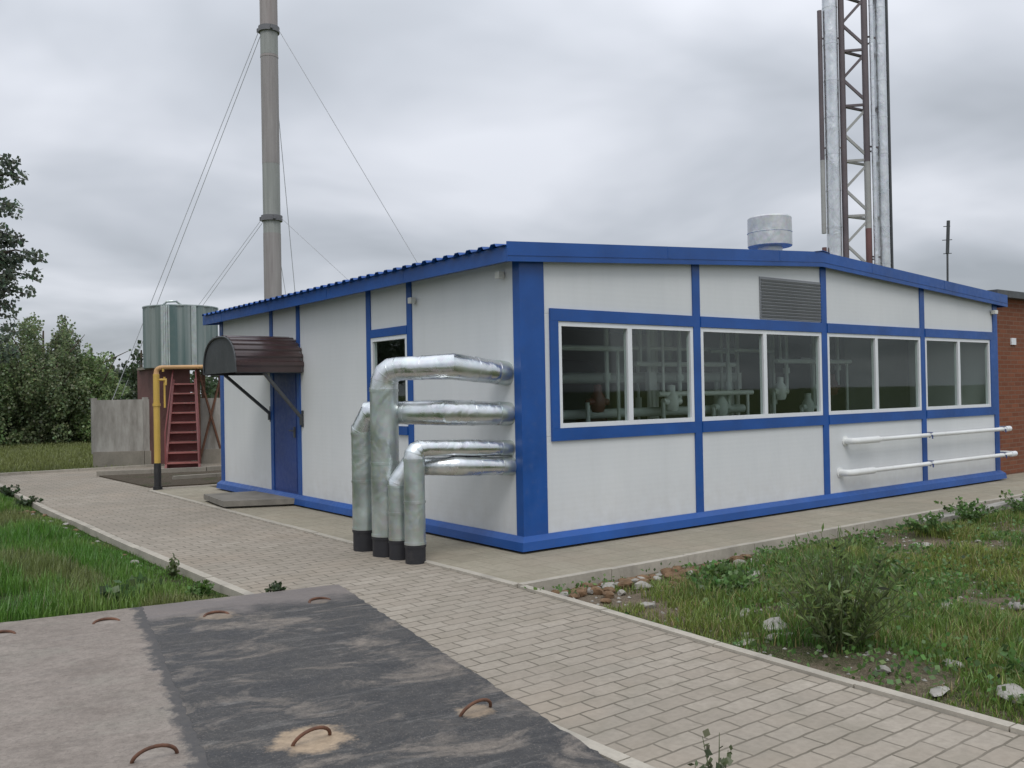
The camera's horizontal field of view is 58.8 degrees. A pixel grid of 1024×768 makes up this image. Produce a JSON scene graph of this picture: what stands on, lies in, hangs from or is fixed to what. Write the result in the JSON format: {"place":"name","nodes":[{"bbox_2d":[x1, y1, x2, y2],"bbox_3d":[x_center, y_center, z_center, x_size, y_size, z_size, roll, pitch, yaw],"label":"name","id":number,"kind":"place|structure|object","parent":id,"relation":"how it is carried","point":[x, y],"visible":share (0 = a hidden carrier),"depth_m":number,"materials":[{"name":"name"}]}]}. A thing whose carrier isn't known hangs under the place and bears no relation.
{"place":"outdoors","nodes":[
{"label":"outdoors","id":0,"kind":"place"},
{"bbox_2d":[0,153,48,364],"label":"leafy tree","id":1,"kind":"object","parent":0,"point":[7,276],"visible":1,"depth_m":19.04,"materials":[{"name":"green plant"}]},
{"bbox_2d":[0,440,124,472],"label":"field grass","id":2,"kind":"structure","parent":0,"point":[20,458],"depth_m":26.87,"materials":[{"name":"green plant"}]},
{"bbox_2d":[0,492,228,622],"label":"lawn","id":3,"kind":"structure","parent":0,"point":[95,538],"depth_m":8.27,"materials":[{"name":"plant"}]},
{"bbox_2d":[0,484,20,496],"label":"leafy weed","id":4,"kind":"object","parent":3,"relation":"on","point":[7,491],"visible":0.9,"depth_m":15.65,"materials":[{"name":"green plant"}]},
{"bbox_2d":[13,495,43,507],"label":"leafy weed","id":5,"kind":"object","parent":3,"relation":"on","point":[27,502],"visible":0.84,"depth_m":14.21,"materials":[{"name":"green plant"}]},
{"bbox_2d":[98,584,139,605],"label":"leafy weed","id":6,"kind":"object","parent":3,"relation":"on","point":[105,589],"visible":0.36,"depth_m":7.21,"materials":[{"name":"green plant"}]},
{"bbox_2d":[113,572,161,593],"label":"leafy weed","id":7,"kind":"object","parent":3,"relation":"on","point":[140,577],"visible":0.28,"depth_m":7.67,"materials":[{"name":"green plant"}]},
{"bbox_2d":[164,553,179,578],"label":"leafy weed","id":8,"kind":"object","parent":3,"relation":"on","point":[172,570],"visible":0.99,"depth_m":8.30,"materials":[{"name":"green plant"}]},
{"bbox_2d":[185,579,214,597],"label":"leafy weed","id":9,"kind":"object","parent":3,"relation":"on","point":[201,589],"visible":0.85,"depth_m":7.54,"materials":[{"name":"green plant"}]},
{"bbox_2d":[74,463,220,490],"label":"yard pavement","id":10,"kind":"structure","parent":0,"point":[93,473],"depth_m":19.71,"materials":[{"name":"concrete"}]},
{"bbox_2d":[91,397,220,466],"bbox_3d":[-7.290,1.132,22.596,6.013,1.670,0.280,-1,-1,-9],"label":"concrete fence","id":11,"kind":"object","parent":10,"relation":"on","point":[120,432],"visible":0.28,"depth_m":22.19,"materials":[{"name":"concrete"}]},
{"bbox_2d":[97,466,220,476],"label":"kerb","id":12,"kind":"structure","parent":10,"relation":"on","point":[164,470],"depth_m":19.52,"materials":[{"name":"concrete"}]},
{"bbox_2d":[99,470,220,487],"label":"bed soil","id":13,"kind":"structure","parent":10,"relation":"on","point":[147,480],"depth_m":17.85,"materials":[{"name":"soil"}]},
{"bbox_2d":[152,365,202,489],"bbox_3d":[-5.704,0.766,16.150,1.353,2.216,0.329,-1,-1,6],"label":"gas pipe","id":14,"kind":"object","parent":13,"relation":"on","point":[156,403],"visible":0.83,"depth_m":16.09,"materials":[{"name":"metal"}]},
{"bbox_2d":[172,473,220,479],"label":"kerb","id":15,"kind":"structure","parent":13,"relation":"on","point":[196,476],"depth_m":18.06,"materials":[{"name":"concrete"}]},
{"bbox_2d":[164,369,200,467],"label":"staircase","id":16,"kind":"structure","parent":10,"relation":"on","point":[180,402],"depth_m":21.30,"materials":[{"name":"metal"}]},
{"bbox_2d":[398,380,405,400],"bbox_3d":[-1.183,0.244,13.409,1.300,2.780,1.650,-1,-1,-37],"label":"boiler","id":17,"kind":"object","parent":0,"point":[402,390],"depth_m":12.96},
{"bbox_2d":[0,471,1023,767],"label":"path","id":18,"kind":"structure","parent":0,"point":[654,697],"depth_m":5.33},
{"bbox_2d":[264,581,285,591],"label":"leafy weed","id":19,"kind":"object","parent":18,"relation":"on","point":[275,586],"visible":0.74,"depth_m":7.40,"materials":[{"name":"green plant"}]},
{"bbox_2d":[142,584,620,767],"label":"concrete slab","id":20,"kind":"structure","parent":18,"relation":"on","point":[334,676],"depth_m":4.78,"materials":[{"name":"concrete"}]},
{"bbox_2d":[351,400,514,551],"bbox_3d":[-0.812,0.942,9.123,1.789,1.568,0.717,-1,-1,8],"label":"heating pipe","id":21,"kind":"object","parent":18,"relation":"on","point":[454,412],"visible":0.77,"depth_m":9.16,"materials":[{"name":"metal"}]},
{"bbox_2d":[369,353,513,557],"bbox_3d":[-0.652,0.711,9.017,1.507,2.020,0.618,-1,-1,-7],"label":"heating pipe","id":22,"kind":"object","parent":18,"relation":"on","point":[388,375],"visible":0.91,"depth_m":8.97,"materials":[{"name":"metal"}]},
{"bbox_2d":[702,729,732,767],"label":"tall weed","id":23,"kind":"object","parent":18,"relation":"on","point":[725,762],"visible":1,"depth_m":3.46,"materials":[{"name":"green plant"}]},
{"bbox_2d":[0,0,1023,393],"label":"sky","id":24,"kind":"structure","parent":0,"point":[474,124],"materials":[{"name":"grey"}]},
{"bbox_2d":[155,472,1023,582],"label":"apron pavement","id":25,"kind":"structure","parent":0,"point":[509,564],"depth_m":10.17,"materials":[{"name":"concrete"}]},
{"bbox_2d":[204,491,294,507],"bbox_3d":[-4.005,1.751,13.674,0.960,0.115,1.660,-1,-1,-37],"label":"door step","id":26,"kind":"object","parent":25,"relation":"on","point":[243,499],"depth_m":13.33,"materials":[{"name":"concrete"}]},
{"bbox_2d":[202,213,1007,551],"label":"boiler house","id":27,"kind":"structure","parent":25,"relation":"on","point":[294,371],"depth_m":11.56,"materials":[{"name":"white painted metal panel"},{"name":"blue painted steel"},{"name":"glass"}]},
{"bbox_2d":[273,373,297,493],"bbox_3d":[-3.416,0.678,13.694,0.109,1.960,0.884,-1,-1,-37],"label":"door","id":28,"kind":"structure","parent":27,"relation":"in","point":[285,419],"depth_m":13.68,"materials":[{"name":"blue paint"}]},
{"bbox_2d":[371,334,407,425],"bbox_3d":[-1.491,-0.037,11.196,0.062,1.100,0.894,-1,-1,-37],"label":"window","id":29,"kind":"structure","parent":27,"relation":"in","point":[374,341],"depth_m":11.36,"materials":[{"name":"white plastic"}]},
{"bbox_2d":[387,456,515,559],"bbox_3d":[-0.534,1.210,8.954,1.360,1.017,0.414,-1,-1,-16],"label":"heating pipe","id":30,"kind":"object","parent":27,"relation":"attached to","point":[462,465],"visible":0.71,"depth_m":8.80,"materials":[{"name":"metal"}]},
{"bbox_2d":[403,439,514,564],"bbox_3d":[-0.474,1.124,8.915,1.259,1.186,0.231,-1,-1,-31],"label":"heating pipe","id":31,"kind":"object","parent":27,"relation":"attached to","point":[415,454],"visible":0.97,"depth_m":8.60,"materials":[{"name":"metal"}]},
{"bbox_2d":[561,327,606,422],"bbox_3d":[0.849,0.220,14.701,1.300,2.780,1.650,-1,-1,-37],"label":"boiler","id":32,"kind":"object","parent":27,"relation":"on","point":[575,396],"visible":0.12,"depth_m":14.27,"materials":[{"name":"metal"}]},
{"bbox_2d":[562,345,623,420],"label":"level pipe","id":33,"kind":"object","parent":27,"relation":"on","point":[617,349],"visible":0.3,"depth_m":11.07,"materials":[{"name":"metal"}]},
{"bbox_2d":[585,328,610,421],"bbox_3d":[1.046,0.255,10.988,0.397,2.630,0.180,-1,-1,-37],"label":"pump","id":34,"kind":"object","parent":27,"relation":"on","point":[598,401],"visible":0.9,"depth_m":10.95,"materials":[{"name":"metal"}]},
{"bbox_2d":[558,321,694,427],"bbox_3d":[1.285,-0.104,10.008,2.063,1.104,0.063,-1,-1,-37],"label":"window","id":35,"kind":"structure","parent":27,"relation":"in","point":[627,328],"depth_m":9.99,"materials":[{"name":"white plastic"}]},
{"bbox_2d":[635,329,641,419],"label":"drop pipe","id":36,"kind":"object","parent":27,"relation":"on","point":[638,401],"visible":0.45,"depth_m":13.28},
{"bbox_2d":[562,372,736,401],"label":"pipe","id":37,"kind":"object","parent":27,"relation":"on","point":[582,378],"visible":0.26,"depth_m":12.62,"materials":[{"name":"metal"}]},
{"bbox_2d":[645,330,653,418],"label":"riser pipe","id":38,"kind":"object","parent":27,"relation":"on","point":[649,380],"visible":0.36,"depth_m":12.28,"materials":[{"name":"metal"}]},
{"bbox_2d":[650,330,656,418],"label":"riser pipe","id":39,"kind":"object","parent":27,"relation":"on","point":[653,393],"visible":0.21,"depth_m":12.58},
{"bbox_2d":[563,404,745,419],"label":"pipe","id":40,"kind":"object","parent":27,"relation":"on","point":[612,413],"visible":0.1,"depth_m":11.77,"materials":[{"name":"metal"}]},
{"bbox_2d":[654,330,659,418],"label":"riser pipe","id":41,"kind":"object","parent":27,"relation":"on","point":[656,360],"visible":0.14,"depth_m":13.90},
{"bbox_2d":[633,330,687,419],"bbox_3d":[2.920,0.198,16.273,1.300,2.780,1.650,-1,-1,-37],"label":"boiler","id":42,"kind":"object","parent":27,"relation":"on","point":[668,342],"visible":0.11,"depth_m":15.99,"materials":[{"name":"metal"}]},
{"bbox_2d":[661,331,682,418],"bbox_3d":[2.091,0.244,11.844,0.397,2.630,0.180,-1,-1,-37],"label":"pump","id":43,"kind":"object","parent":27,"relation":"on","point":[672,401],"visible":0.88,"depth_m":11.80,"materials":[{"name":"metal"}]},
{"bbox_2d":[634,330,735,415],"bbox_3d":[2.417,0.170,12.471,2.000,2.780,0.070,-1,-1,-37],"label":"level pipe","id":44,"kind":"object","parent":27,"relation":"on","point":[640,363],"visible":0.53,"depth_m":12.21,"materials":[{"name":"metal"}]},
{"bbox_2d":[656,330,753,414],"bbox_3d":[2.638,0.163,12.262,1.900,2.780,0.070,-1,-1,-37],"label":"level pipe","id":45,"kind":"object","parent":27,"relation":"on","point":[664,393],"visible":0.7,"depth_m":12.20,"materials":[{"name":"metal"}]},
{"bbox_2d":[711,333,731,415],"bbox_3d":[2.906,0.237,12.589,0.397,2.630,0.180,-1,-1,-37],"label":"pump","id":46,"kind":"object","parent":27,"relation":"on","point":[721,406],"visible":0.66,"depth_m":12.63,"materials":[{"name":"metal"}]},
{"bbox_2d":[708,334,735,389],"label":"drop pipe","id":47,"kind":"object","parent":27,"relation":"on","point":[720,351],"visible":0.48,"depth_m":13.19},
{"bbox_2d":[734,333,741,414],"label":"riser pipe","id":48,"kind":"object","parent":27,"relation":"on","point":[738,384],"visible":0.36,"depth_m":14.01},
{"bbox_2d":[700,327,822,420],"bbox_3d":[3.171,-0.124,11.441,2.411,1.104,0.063,-1,-1,-37],"label":"window","id":49,"kind":"structure","parent":27,"relation":"in","point":[763,334],"depth_m":11.42,"materials":[{"name":"white plastic"}]},
{"bbox_2d":[768,335,775,413],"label":"riser pipe","id":50,"kind":"object","parent":27,"relation":"on","point":[770,370],"visible":0.18,"depth_m":15.00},
{"bbox_2d":[771,335,776,403],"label":"drop pipe","id":51,"kind":"object","parent":27,"relation":"on","point":[773,362],"visible":0.16,"depth_m":14.09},
{"bbox_2d":[632,346,774,352],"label":"cross pipe","id":52,"kind":"object","parent":51,"relation":"attached to","point":[658,348],"visible":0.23,"depth_m":12.86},
{"bbox_2d":[771,335,789,413],"bbox_3d":[3.991,0.226,13.476,0.397,2.630,0.180,-1,-1,-37],"label":"pump","id":53,"kind":"object","parent":27,"relation":"on","point":[780,391],"visible":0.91,"depth_m":13.43,"materials":[{"name":"metal"}]},
{"bbox_2d":[799,336,816,411],"bbox_3d":[4.558,0.220,13.969,0.397,2.630,0.180,-1,-1,-37],"label":"pump","id":54,"kind":"object","parent":27,"relation":"on","point":[808,404],"visible":0.66,"depth_m":14.02,"materials":[{"name":"metal"}]},
{"bbox_2d":[801,344,815,398],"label":"drop pipe","id":55,"kind":"object","parent":27,"relation":"on","point":[810,369],"visible":0.13,"depth_m":14.52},
{"bbox_2d":[774,335,851,409],"bbox_3d":[4.648,0.143,13.914,1.900,2.780,0.070,-1,-1,-37],"label":"level pipe","id":56,"kind":"object","parent":27,"relation":"on","point":[813,361],"visible":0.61,"depth_m":13.91,"materials":[{"name":"metal"}]},
{"bbox_2d":[830,337,840,394],"bbox_3d":[5.134,0.215,14.533,0.397,2.630,0.180,-1,-1,-37],"label":"pump","id":57,"kind":"object","parent":27,"relation":"on","point":[834,385],"visible":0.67,"depth_m":14.58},
{"bbox_2d":[827,333,921,414],"bbox_3d":[5.189,-0.146,12.973,2.392,1.104,0.063,-1,-1,-37],"label":"window","id":58,"kind":"structure","parent":27,"relation":"in","point":[874,338],"depth_m":12.96,"materials":[{"name":"white plastic"}]},
{"bbox_2d":[842,426,1011,445],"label":"wall pipe","id":59,"kind":"object","parent":27,"relation":"attached to","point":[846,440],"depth_m":13.24,"materials":[{"name":"white metal"}]},
{"bbox_2d":[837,451,1017,477],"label":"wall pipe","id":60,"kind":"object","parent":27,"relation":"attached to","point":[841,472],"depth_m":13.25,"materials":[{"name":"white metal"}]},
{"bbox_2d":[925,337,990,409],"bbox_3d":[7.065,-0.166,14.398,2.055,1.104,0.063,-1,-1,-37],"label":"window","id":61,"kind":"structure","parent":27,"relation":"in","point":[957,373],"depth_m":14.39,"materials":[{"name":"white plastic"}]},
{"bbox_2d":[704,367,734,416],"bbox_3d":[3.483,0.628,15.331,0.550,1.880,0.315,-1,-1,-37],"label":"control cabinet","id":62,"kind":"object","parent":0,"point":[709,386],"visible":0.01,"depth_m":15.15,"materials":[{"name":"metal"}]},
{"bbox_2d":[570,508,1023,724],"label":"rubble lot","id":63,"kind":"structure","parent":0,"point":[833,668],"depth_m":5.70,"materials":[{"name":"plant"}]},
{"bbox_2d":[568,591,579,598],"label":"broken stone","id":64,"kind":"object","parent":63,"relation":"on","point":[574,595],"visible":0.76,"depth_m":7.33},
{"bbox_2d":[590,586,603,594],"bbox_3d":[0.699,1.724,7.555,0.131,0.083,0.104,-1,-1,8],"label":"broken stone","id":65,"kind":"object","parent":63,"relation":"on","point":[597,590],"visible":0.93,"depth_m":7.51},
{"bbox_2d":[600,598,611,603],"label":"broken stone","id":66,"kind":"object","parent":63,"relation":"on","point":[606,600],"visible":0.96,"depth_m":7.16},
{"bbox_2d":[603,591,613,598],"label":"broken stone","id":67,"kind":"object","parent":63,"relation":"on","point":[608,594],"visible":0.89,"depth_m":7.33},
{"bbox_2d":[617,580,633,588],"bbox_3d":[0.964,1.717,7.760,0.160,0.085,0.120,-1,-1,-37],"label":"broken stone","id":68,"kind":"object","parent":63,"relation":"on","point":[621,583],"visible":0.86,"depth_m":7.72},
{"bbox_2d":[634,581,653,588],"bbox_3d":[1.127,1.714,7.722,0.142,0.078,0.152,-1,-1,-37],"label":"broken stone","id":69,"kind":"object","parent":63,"relation":"on","point":[646,584],"visible":0.78,"depth_m":7.69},
{"bbox_2d":[641,602,655,608],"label":"stone","id":70,"kind":"object","parent":63,"relation":"on","point":[647,605],"visible":0.69,"depth_m":6.95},
{"bbox_2d":[660,568,673,575],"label":"broken stone","id":71,"kind":"object","parent":63,"relation":"on","point":[664,571],"visible":0.56,"depth_m":8.23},
{"bbox_2d":[664,571,681,578],"bbox_3d":[1.433,1.716,8.098,0.158,0.078,0.114,-1,-1,5],"label":"broken stone","id":72,"kind":"object","parent":63,"relation":"on","point":[668,574],"visible":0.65,"depth_m":8.08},
{"bbox_2d":[685,570,759,595],"bbox_3d":[1.659,1.615,7.351,0.571,0.233,0.531,-1,-1,-37],"label":"leafy weed","id":73,"kind":"object","parent":63,"relation":"on","point":[726,582],"visible":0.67,"depth_m":7.28,"materials":[{"name":"green plant"}]},
{"bbox_2d":[698,558,754,578],"bbox_3d":[1.809,1.617,7.758,0.467,0.225,0.528,-1,-1,1],"label":"leafy weed","id":74,"kind":"object","parent":63,"relation":"on","point":[723,567],"visible":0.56,"depth_m":7.73,"materials":[{"name":"green plant"}]},
{"bbox_2d":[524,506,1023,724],"bbox_3d":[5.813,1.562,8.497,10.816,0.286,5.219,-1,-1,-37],"label":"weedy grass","id":75,"kind":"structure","parent":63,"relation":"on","point":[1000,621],"depth_m":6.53,"materials":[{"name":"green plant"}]},
{"bbox_2d":[763,617,786,631],"bbox_3d":[1.796,1.643,6.205,0.159,0.091,0.279,-1,-1,20],"label":"rubble stone","id":76,"kind":"object","parent":63,"relation":"on","point":[770,620],"visible":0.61,"depth_m":6.15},
{"bbox_2d":[752,522,933,652],"bbox_3d":[2.031,1.263,5.681,0.995,0.817,0.998,-1,-1,-37],"label":"tall weed","id":77,"kind":"object","parent":63,"relation":"on","point":[824,627],"visible":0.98,"depth_m":5.62,"materials":[{"name":"green plant"}]},
{"bbox_2d":[842,551,915,580],"bbox_3d":[3.117,1.574,7.765,0.614,0.297,0.547,-1,-1,-37],"label":"leafy weed","id":78,"kind":"object","parent":63,"relation":"on","point":[888,570],"visible":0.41,"depth_m":7.71,"materials":[{"name":"green plant"}]},
{"bbox_2d":[875,665,890,673],"bbox_3d":[2.123,1.631,5.194,0.088,0.053,0.113,-1,-1,16],"label":"rubble stone","id":79,"kind":"object","parent":63,"relation":"on","point":[886,669],"visible":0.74,"depth_m":5.16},
{"bbox_2d":[895,510,970,535],"bbox_3d":[4.680,1.554,10.134,0.672,0.282,0.674,-1,-1,-37],"label":"leafy weed","id":80,"kind":"object","parent":63,"relation":"on","point":[932,520],"visible":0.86,"depth_m":10.10,"materials":[{"name":"green plant"}]},
{"bbox_2d":[929,686,949,696],"bbox_3d":[2.292,1.647,4.869,0.209,0.033,0.090,-1,-1,-37],"label":"rubble stone","id":81,"kind":"object","parent":63,"relation":"on","point":[936,691],"visible":0.97,"depth_m":4.84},
{"bbox_2d":[942,658,963,668],"bbox_3d":[2.583,1.649,5.326,0.098,0.058,0.137,-1,-1,-37],"label":"stone","id":82,"kind":"object","parent":63,"relation":"on","point":[950,662],"visible":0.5,"depth_m":5.30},
{"bbox_2d":[915,497,1022,524],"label":"concrete beam","id":83,"kind":"structure","parent":63,"relation":"on","point":[949,516],"depth_m":11.28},
{"bbox_2d":[934,496,1004,521],"bbox_3d":[5.482,1.516,10.979,0.681,0.327,0.807,-1,-1,3],"label":"leafy weed","id":84,"kind":"object","parent":63,"relation":"on","point":[966,510],"visible":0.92,"depth_m":10.81,"materials":[{"name":"green plant"}]},
{"bbox_2d":[991,644,1023,673],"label":"leafy weed","id":85,"kind":"object","parent":63,"relation":"on","point":[1011,655],"visible":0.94,"depth_m":5.15,"materials":[{"name":"green plant"}]},
{"bbox_2d":[996,683,1023,703],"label":"rubble stone","id":86,"kind":"object","parent":63,"relation":"on","point":[1016,689],"visible":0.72,"depth_m":4.70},
{"bbox_2d":[999,489,1023,513],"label":"leafy weed","id":87,"kind":"object","parent":63,"relation":"on","point":[1013,504],"visible":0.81,"depth_m":11.34,"materials":[{"name":"green plant"}]},
{"bbox_2d":[1008,602,1023,610],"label":"rubble stone","id":88,"kind":"object","parent":63,"relation":"on","point":[1016,605],"visible":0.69,"depth_m":6.56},
{"label":"ground","id":89,"kind":"structure","parent":0,"visible":0},
{"bbox_2d":[0,345,23,443],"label":"bush","id":90,"kind":"object","parent":89,"relation":"on","point":[2,407],"visible":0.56,"depth_m":34.15,"materials":[{"name":"green plant"}]},
{"bbox_2d":[0,334,47,445],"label":"bush","id":91,"kind":"object","parent":89,"relation":"on","point":[13,435],"visible":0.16,"depth_m":35.14,"materials":[{"name":"green plant"}]},
{"bbox_2d":[0,312,90,444],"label":"bush","id":92,"kind":"object","parent":89,"relation":"on","point":[25,373],"visible":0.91,"depth_m":35.12,"materials":[{"name":"green plant"}]},
{"bbox_2d":[33,315,85,442],"bbox_3d":[-18.383,-0.002,36.970,2.813,5.677,2.560,-1,-1,29],"label":"bush","id":93,"kind":"object","parent":89,"relation":"on","point":[77,352],"visible":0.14,"depth_m":36.68,"materials":[{"name":"green plant"}]},
{"bbox_2d":[17,347,131,426],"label":"tree","id":94,"kind":"object","parent":89,"relation":"on","point":[123,380],"depth_m":64.50,"materials":[{"name":"green plant"}]},
{"bbox_2d":[0,464,164,475],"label":"kerb","id":95,"kind":"structure","parent":89,"relation":"on","point":[64,470],"depth_m":20.67,"materials":[{"name":"concrete"}]},
{"bbox_2d":[63,343,124,441],"bbox_3d":[-16.927,0.449,36.836,2.646,4.343,2.649,-1,-1,-37],"label":"bush","id":96,"kind":"object","parent":89,"relation":"on","point":[100,385],"visible":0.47,"depth_m":36.29,"materials":[{"name":"green plant"}]},
{"bbox_2d":[0,607,210,767],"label":"concrete slab","id":97,"kind":"structure","parent":89,"relation":"on","point":[99,689],"depth_m":4.79,"materials":[{"name":"concrete"}]},
{"bbox_2d":[120,383,132,399],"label":"bush","id":98,"kind":"object","parent":89,"relation":"on","point":[126,390],"visible":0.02,"depth_m":39.28,"materials":[{"name":"green plant"}]},
{"bbox_2d":[118,362,141,399],"bbox_3d":[-11.614,0.757,28.071,1.585,2.867,1.078,-1,-1,-37],"label":"sapling","id":99,"kind":"object","parent":89,"relation":"on","point":[132,370],"visible":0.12,"depth_m":27.99,"materials":[{"name":"green plant"}]},
{"bbox_2d":[94,340,217,397],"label":"tree","id":100,"kind":"object","parent":89,"relation":"on","point":[208,380],"visible":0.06,"depth_m":70.67,"materials":[{"name":"green plant"}]},
{"bbox_2d":[137,367,220,465],"bbox_3d":[-8.325,0.828,22.871,1.740,2.500,1.822,-1,-1,-37],"label":"support frame","id":101,"kind":"object","parent":89,"relation":"on","point":[145,382],"visible":0.3,"depth_m":22.21,"materials":[{"name":"metal"}]},
{"bbox_2d":[142,300,217,368],"bbox_3d":[-8.195,-1.214,22.490,1.780,1.650,1.784,-1,-1,-37],"label":"water tank","id":102,"kind":"object","parent":101,"relation":"on","point":[178,333],"visible":0.81,"depth_m":21.72,"materials":[{"name":"metal"}]},
{"bbox_2d":[112,0,417,399],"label":"flue stack","id":103,"kind":"object","parent":89,"relation":"on","point":[271,217],"visible":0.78,"depth_m":29.79,"materials":[{"name":"paint"}]},
{"bbox_2d":[0,484,654,767],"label":"kerb","id":104,"kind":"structure","parent":89,"relation":"on","point":[620,759],"depth_m":8.43,"materials":[{"name":"concrete"}]},
{"bbox_2d":[148,490,517,587],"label":"kerb","id":105,"kind":"structure","parent":89,"relation":"on","point":[477,574],"depth_m":10.21,"materials":[{"name":"concrete"}]},
{"bbox_2d":[518,493,1023,591],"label":"kerb","id":106,"kind":"structure","parent":89,"relation":"on","point":[634,569],"depth_m":8.88,"materials":[{"name":"concrete"}]},
{"bbox_2d":[520,585,1023,735],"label":"kerb","id":107,"kind":"structure","parent":89,"relation":"on","point":[986,720],"depth_m":5.04,"materials":[{"name":"concrete"}]},
{"bbox_2d":[817,0,893,267],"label":"flue mast","id":108,"kind":"object","parent":89,"relation":"on","point":[831,169],"visible":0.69,"depth_m":25.91,"materials":[{"name":"metal"}]},
{"bbox_2d":[942,220,951,280],"bbox_3d":[19.261,-2.781,40.011,0.391,8.855,0.166,-1,-1,-1],"label":"aerial pole","id":109,"kind":"object","parent":89,"relation":"on","point":[948,239],"visible":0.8,"depth_m":40.00,"materials":[{"name":"grey metal"}]},
{"bbox_2d":[987,289,1023,474],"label":"brick building","id":110,"kind":"structure","parent":89,"relation":"on","point":[1010,327],"depth_m":16.22,"materials":[{"name":"red brick"}]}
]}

